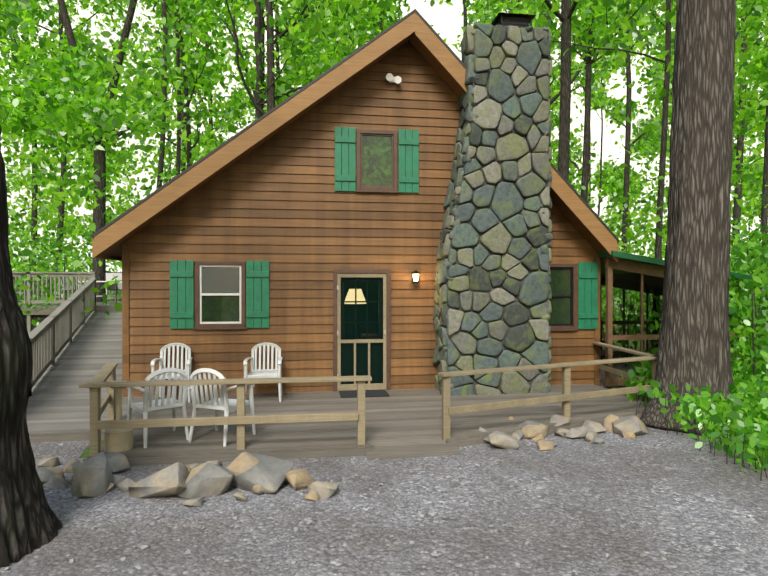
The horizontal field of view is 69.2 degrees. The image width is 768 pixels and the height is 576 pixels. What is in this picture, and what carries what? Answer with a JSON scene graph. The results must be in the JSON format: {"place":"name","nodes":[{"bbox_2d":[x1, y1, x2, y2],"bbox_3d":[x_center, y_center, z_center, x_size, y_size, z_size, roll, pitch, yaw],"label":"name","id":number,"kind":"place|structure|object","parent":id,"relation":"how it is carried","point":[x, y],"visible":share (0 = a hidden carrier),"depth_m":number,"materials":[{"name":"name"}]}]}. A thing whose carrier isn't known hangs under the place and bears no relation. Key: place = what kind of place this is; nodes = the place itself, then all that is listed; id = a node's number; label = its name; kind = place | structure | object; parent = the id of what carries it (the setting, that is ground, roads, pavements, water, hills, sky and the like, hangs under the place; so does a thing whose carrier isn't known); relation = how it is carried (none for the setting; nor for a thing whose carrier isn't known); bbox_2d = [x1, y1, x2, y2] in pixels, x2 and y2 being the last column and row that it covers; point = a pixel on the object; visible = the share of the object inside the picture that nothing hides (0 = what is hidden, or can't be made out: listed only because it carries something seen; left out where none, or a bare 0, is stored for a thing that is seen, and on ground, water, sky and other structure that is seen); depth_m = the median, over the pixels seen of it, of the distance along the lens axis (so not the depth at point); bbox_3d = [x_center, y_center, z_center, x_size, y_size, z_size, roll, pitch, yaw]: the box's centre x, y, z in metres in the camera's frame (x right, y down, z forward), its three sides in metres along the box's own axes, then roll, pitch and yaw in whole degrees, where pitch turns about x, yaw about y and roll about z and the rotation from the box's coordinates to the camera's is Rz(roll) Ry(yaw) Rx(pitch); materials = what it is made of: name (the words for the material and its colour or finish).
{"place":"outdoors","nodes":[
{"label":"outdoors","id":0,"kind":"place"},
{"bbox_2d":[202,268,238,292],"bbox_3d":[-2.807,-0.130,9.566,0.610,0.440,0.001,0,0,-8],"label":"window screen","id":1,"kind":"object","parent":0,"point":[220,278],"depth_m":9.57,"materials":[{"name":"grey metal"}]},
{"bbox_2d":[125,40,597,396],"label":"log siding wall","id":2,"kind":"structure","parent":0,"point":[290,214],"depth_m":9.80,"materials":[{"name":"brown wood"}]},
{"bbox_2d":[194,261,246,329],"bbox_3d":[-2.807,0.126,9.565,0.870,1.170,0.090,0,0,-8],"label":"window casing","id":3,"kind":"structure","parent":2,"relation":"attached to","point":[199,326],"depth_m":9.53,"materials":[{"name":"brown wood"}]},
{"bbox_2d":[199,265,240,323],"bbox_3d":[-2.808,0.110,9.578,0.700,1.010,0.044,0,0,-8],"label":"window frame","id":4,"kind":"object","parent":3,"relation":"in","point":[201,294],"depth_m":9.55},
{"bbox_2d":[202,267,238,321],"bbox_3d":[-2.809,0.110,9.580,0.680,0.990,0.001,0,0,-8],"label":"window glass","id":5,"kind":"object","parent":4,"relation":"in","point":[220,308],"depth_m":9.58,"materials":[{"name":"clear glass"}]},
{"bbox_2d":[122,242,600,396],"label":"corner boards","id":6,"kind":"object","parent":2,"relation":"attached to","point":[125,314],"visible":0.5,"depth_m":9.33,"materials":[{"name":"brown wood"}]},
{"bbox_2d":[356,129,398,192],"bbox_3d":[-0.124,-2.257,9.937,0.770,1.110,0.090,0,0,-8],"label":"window casing","id":7,"kind":"structure","parent":2,"relation":"attached to","point":[379,189],"depth_m":9.91,"materials":[{"name":"brown wood"}]},
{"bbox_2d":[360,133,393,186],"bbox_3d":[-0.127,-2.272,9.952,0.600,0.950,0.040,0,0,-8],"label":"window frame","id":8,"kind":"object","parent":7,"relation":"in","point":[361,134],"depth_m":9.93,"materials":[{"name":"brown wood"}]},
{"bbox_2d":[362,135,391,185],"bbox_3d":[-0.127,-2.272,9.952,0.580,0.930,0.001,0,0,-8],"label":"window glass","id":9,"kind":"object","parent":8,"relation":"in","point":[376,160],"visible":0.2,"depth_m":9.95,"materials":[{"name":"glass"}]},
{"bbox_2d":[549,264,577,330],"bbox_3d":[3.191,0.174,10.434,0.910,1.260,0.090,0,0,-8],"label":"window frame","id":10,"kind":"structure","parent":2,"relation":"attached to","point":[565,328],"depth_m":10.46,"materials":[{"name":"brown wood"}]},
{"bbox_2d":[549,267,572,325],"bbox_3d":[3.189,0.159,10.447,0.740,1.100,0.044,0,0,-8],"label":"sash window","id":11,"kind":"structure","parent":10,"relation":"in","point":[570,296],"depth_m":10.47,"materials":[{"name":"brown wood"}]},
{"bbox_2d":[549,269,570,323],"bbox_3d":[3.189,0.159,10.449,0.720,1.080,0.001,0,0,-8],"label":"window glass","id":12,"kind":"object","parent":11,"relation":"in","point":[560,283],"depth_m":10.47,"materials":[{"name":"green glass"}]},
{"bbox_2d":[0,0,767,280],"bbox_3d":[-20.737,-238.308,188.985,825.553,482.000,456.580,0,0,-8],"label":"sky","id":13,"kind":"structure","parent":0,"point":[445,20],"depth_m":386.10,"materials":[{"name":"white"}]},
{"bbox_2d":[79,288,738,457],"bbox_3d":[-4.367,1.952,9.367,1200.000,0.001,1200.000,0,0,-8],"label":"ground","id":14,"kind":"structure","parent":0,"point":[86,453],"depth_m":18.00,"materials":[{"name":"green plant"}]},
{"bbox_2d":[0,125,62,567],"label":"tree","id":15,"kind":"object","parent":14,"relation":"on","point":[30,521],"visible":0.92,"depth_m":4.23,"materials":[{"name":"brown plant"}]},
{"bbox_2d":[24,315,366,457],"bbox_3d":[-6.463,1.357,13.354,7.879,1.134,17.335,0,0,-23],"label":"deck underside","id":16,"kind":"object","parent":14,"relation":"on","point":[41,317],"depth_m":15.87,"materials":[{"name":"black wood"}]},
{"bbox_2d":[12,272,121,396],"bbox_3d":[-8.000,0.734,13.786,7.120,2.374,14.237,0,0,-8],"label":"ramp railing","id":17,"kind":"object","parent":16,"relation":"on","point":[51,335],"visible":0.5,"depth_m":13.11,"materials":[{"name":"grey wood"}]},
{"bbox_2d":[22,301,160,434],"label":"walkway boards","id":18,"kind":"object","parent":16,"relation":"on","point":[58,401],"visible":0.33,"depth_m":10.28,"materials":[{"name":"grey wood"}]},
{"bbox_2d":[61,272,121,303],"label":"patio chair frames","id":19,"kind":"structure","parent":18,"relation":"on","point":[103,284],"depth_m":17.79,"materials":[{"name":"black metal"}]},
{"bbox_2d":[61,273,121,289],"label":"patio chair slings","id":20,"kind":"object","parent":19,"relation":"on","point":[109,276],"visible":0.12,"depth_m":17.99,"materials":[{"name":"grey fabric"}]},
{"bbox_2d":[78,281,115,302],"bbox_3d":[-9.055,0.143,17.599,0.930,0.715,0.930,0,0,-8],"label":"patio table frame","id":21,"kind":"object","parent":18,"relation":"on","point":[106,290],"visible":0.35,"depth_m":17.25,"materials":[{"name":"white plastic"}]},
{"bbox_2d":[21,307,641,465],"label":"deck fascia","id":22,"kind":"structure","parent":14,"relation":"on","point":[187,459],"depth_m":6.50,"materials":[{"name":"wood"}]},
{"bbox_2d":[342,273,386,389],"bbox_3d":[-0.791,-1.270,14.410,8.570,6.373,9.000,0,0,-8],"label":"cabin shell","id":23,"kind":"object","parent":14,"relation":"on","point":[364,273],"visible":0.04,"depth_m":18.87},
{"bbox_2d":[92,12,414,260],"bbox_3d":[-2.752,-2.640,14.020,5.220,4.236,9.790,0,0,-8],"label":"fascia board","id":24,"kind":"object","parent":23,"relation":"attached to","point":[195,176],"visible":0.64,"depth_m":9.16,"materials":[{"name":"brown wood"}]},
{"bbox_2d":[92,9,414,237],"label":"roof","id":25,"kind":"structure","parent":24,"relation":"on","point":[247,127],"depth_m":9.14,"materials":[{"name":"black"}]},
{"bbox_2d":[101,34,411,256],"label":"roof soffit","id":26,"kind":"structure","parent":23,"relation":"on","point":[115,249],"depth_m":9.52,"materials":[{"name":"brown wood"}]},
{"bbox_2d":[333,269,390,391],"bbox_3d":[-0.393,0.748,9.927,1.030,2.160,0.075,0,0,-8],"label":"door casing","id":27,"kind":"structure","parent":23,"relation":"attached to","point":[386,271],"depth_m":9.89,"materials":[{"name":"brown wood"}]},
{"bbox_2d":[337,273,386,390],"bbox_3d":[-0.392,0.780,9.919,0.880,2.075,0.028,0,0,-8],"label":"screen door","id":28,"kind":"structure","parent":27,"relation":"attached to","point":[368,386],"depth_m":9.91,"materials":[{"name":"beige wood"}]},
{"bbox_2d":[170,127,597,328],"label":"shutters","id":29,"kind":"object","parent":23,"relation":"attached to","point":[181,294],"visible":0.98,"depth_m":9.81,"materials":[{"name":"green wood"}]},
{"bbox_2d":[386,73,401,83],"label":"flood lights","id":30,"kind":"object","parent":23,"relation":"attached to","point":[390,78],"visible":1,"depth_m":9.84,"materials":[{"name":"white"}]},
{"bbox_2d":[410,32,605,258],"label":"roof soffit","id":31,"kind":"structure","parent":23,"relation":"on","point":[458,90],"depth_m":10.10,"materials":[{"name":"brown wood"}]},
{"bbox_2d":[415,9,618,242],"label":"roof","id":32,"kind":"structure","parent":31,"relation":"on","point":[552,165],"depth_m":9.92,"materials":[{"name":"black"}]},
{"bbox_2d":[415,12,617,262],"bbox_3d":[1.701,-2.635,14.665,3.780,4.257,9.790,0,0,-8],"label":"fascia board","id":33,"kind":"object","parent":23,"relation":"attached to","point":[443,55],"visible":0.36,"depth_m":9.93,"materials":[{"name":"brown wood"}]},
{"bbox_2d":[87,384,646,458],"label":"deck boards","id":34,"kind":"object","parent":14,"relation":"on","point":[407,413],"visible":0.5,"depth_m":7.80,"materials":[{"name":"grey wood"}]},
{"bbox_2d":[104,381,132,452],"bbox_3d":[-3.054,1.460,6.415,0.300,0.785,0.300,0,0,-8],"label":"ash receptacle","id":35,"kind":"object","parent":34,"relation":"on","point":[118,440],"visible":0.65,"depth_m":6.32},
{"bbox_2d":[127,342,282,447],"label":"patio chairs","id":36,"kind":"object","parent":34,"relation":"on","point":[225,404],"visible":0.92,"depth_m":6.77,"materials":[{"name":"white plastic"}]},
{"bbox_2d":[339,389,389,397],"bbox_3d":[-0.350,1.820,9.605,0.820,0.016,0.560,0,0,-8],"label":"doormat","id":37,"kind":"object","parent":34,"relation":"on","point":[368,393],"visible":0.71,"depth_m":9.57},
{"bbox_2d":[79,342,656,455],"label":"deck railings","id":38,"kind":"object","parent":34,"relation":"on","point":[96,383],"visible":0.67,"depth_m":6.54,"materials":[{"name":"brown wood"}]},
{"bbox_2d":[29,257,732,366],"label":"understory saplings","id":39,"kind":"object","parent":14,"relation":"on","point":[650,309],"depth_m":16.52,"materials":[{"name":"plant"}]},
{"bbox_2d":[0,415,767,575],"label":"gravel drive","id":40,"kind":"structure","parent":14,"relation":"on","point":[632,485],"depth_m":4.76,"materials":[{"name":"grey gravel"}]},
{"bbox_2d":[36,414,649,506],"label":"boulders","id":41,"kind":"object","parent":40,"relation":"on","point":[195,484],"visible":0.94,"depth_m":5.43,"materials":[{"name":"grey stone"}]},
{"bbox_2d":[4,443,767,575],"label":"gravel pebbles","id":42,"kind":"object","parent":40,"relation":"on","point":[186,552],"visible":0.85,"depth_m":4.32,"materials":[{"name":"grey stone"}]},
{"bbox_2d":[367,437,460,459],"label":"entry ramp boards","id":43,"kind":"object","parent":40,"relation":"on","point":[408,447],"visible":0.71,"depth_m":6.64,"materials":[{"name":"grey wood"}]},
{"bbox_2d":[640,0,735,434],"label":"tree","id":44,"kind":"object","parent":40,"relation":"on","point":[694,351],"visible":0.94,"depth_m":7.75,"materials":[{"name":"grey plant"}]},
{"bbox_2d":[0,0,767,325],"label":"canopy leaves","id":45,"kind":"object","parent":14,"relation":"on","point":[44,86],"visible":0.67,"depth_m":21.73,"materials":[{"name":"green plant"}]},
{"bbox_2d":[1,0,767,348],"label":"forest trees","id":46,"kind":"object","parent":14,"relation":"on","point":[259,102],"visible":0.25,"depth_m":21.95,"materials":[{"name":"plant"}]},
{"bbox_2d":[8,200,767,480],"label":"understory","id":47,"kind":"object","parent":14,"relation":"on","point":[741,418],"depth_m":9.27,"materials":[{"name":"green plant"}]},
{"bbox_2d":[432,23,552,395],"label":"chimney stones","id":48,"kind":"object","parent":14,"relation":"on","point":[506,203],"visible":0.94,"depth_m":9.56,"materials":[{"name":"grey stone"}]},
{"bbox_2d":[491,12,535,27],"bbox_3d":[2.285,-4.708,9.991,0.680,0.310,0.620,0,0,-8],"label":"chimney cap","id":49,"kind":"object","parent":48,"relation":"on","point":[498,20],"visible":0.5,"depth_m":9.76,"materials":[{"name":"black metal"}]},
{"bbox_2d":[503,16,528,26],"bbox_3d":[2.285,-4.658,9.992,0.480,0.210,0.420,0,0,-8],"label":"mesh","id":50,"kind":"object","parent":48,"relation":"on","point":[517,20],"visible":0.07,"depth_m":9.79,"materials":[{"name":"black metal"}]},
{"bbox_2d":[438,24,548,394],"bbox_3d":[1.920,-1.282,9.952,1.820,6.460,0.700,0,0,-8],"label":"chimney mortar","id":51,"kind":"object","parent":14,"relation":"on","point":[474,382],"visible":0.21,"depth_m":9.61,"materials":[{"name":"grey concrete"}]},
{"bbox_2d":[600,356,639,388],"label":"porch floor","id":52,"kind":"structure","parent":14,"relation":"on","point":[620,366],"depth_m":12.23,"materials":[{"name":"wood"}]},
{"bbox_2d":[600,320,613,367],"bbox_3d":[4.621,1.262,12.185,0.580,1.100,0.510,0,0,-8],"label":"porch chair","id":53,"kind":"object","parent":52,"relation":"on","point":[602,351],"visible":0.12,"depth_m":12.41,"materials":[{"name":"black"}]},
{"bbox_2d":[600,257,748,386],"bbox_3d":[5.862,0.611,12.507,4.082,2.399,3.900,0,0,-8],"label":"porch frame","id":54,"kind":"object","parent":52,"relation":"on","point":[609,282],"visible":0.1,"depth_m":10.40,"materials":[{"name":"brown wood"}]},
{"bbox_2d":[597,251,752,279],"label":"porch roof","id":55,"kind":"structure","parent":54,"relation":"on","point":[637,258],"depth_m":10.17,"materials":[{"name":"green metal"}]},
{"bbox_2d":[412,270,419,282],"bbox_3d":[0.567,-0.202,9.958,0.150,0.220,0.175,0,0,-8],"label":"wall lantern","id":56,"kind":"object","parent":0,"point":[415,272],"depth_m":9.91,"materials":[{"name":"white glass"}]},
{"bbox_2d":[601,285,729,363],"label":"porch screens","id":57,"kind":"object","parent":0,"point":[621,325],"visible":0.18,"depth_m":14.52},
{"bbox_2d":[600,273,737,287],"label":"porch ceiling","id":58,"kind":"structure","parent":0,"point":[647,280],"depth_m":13.39,"materials":[{"name":"brown wood"}]}
]}

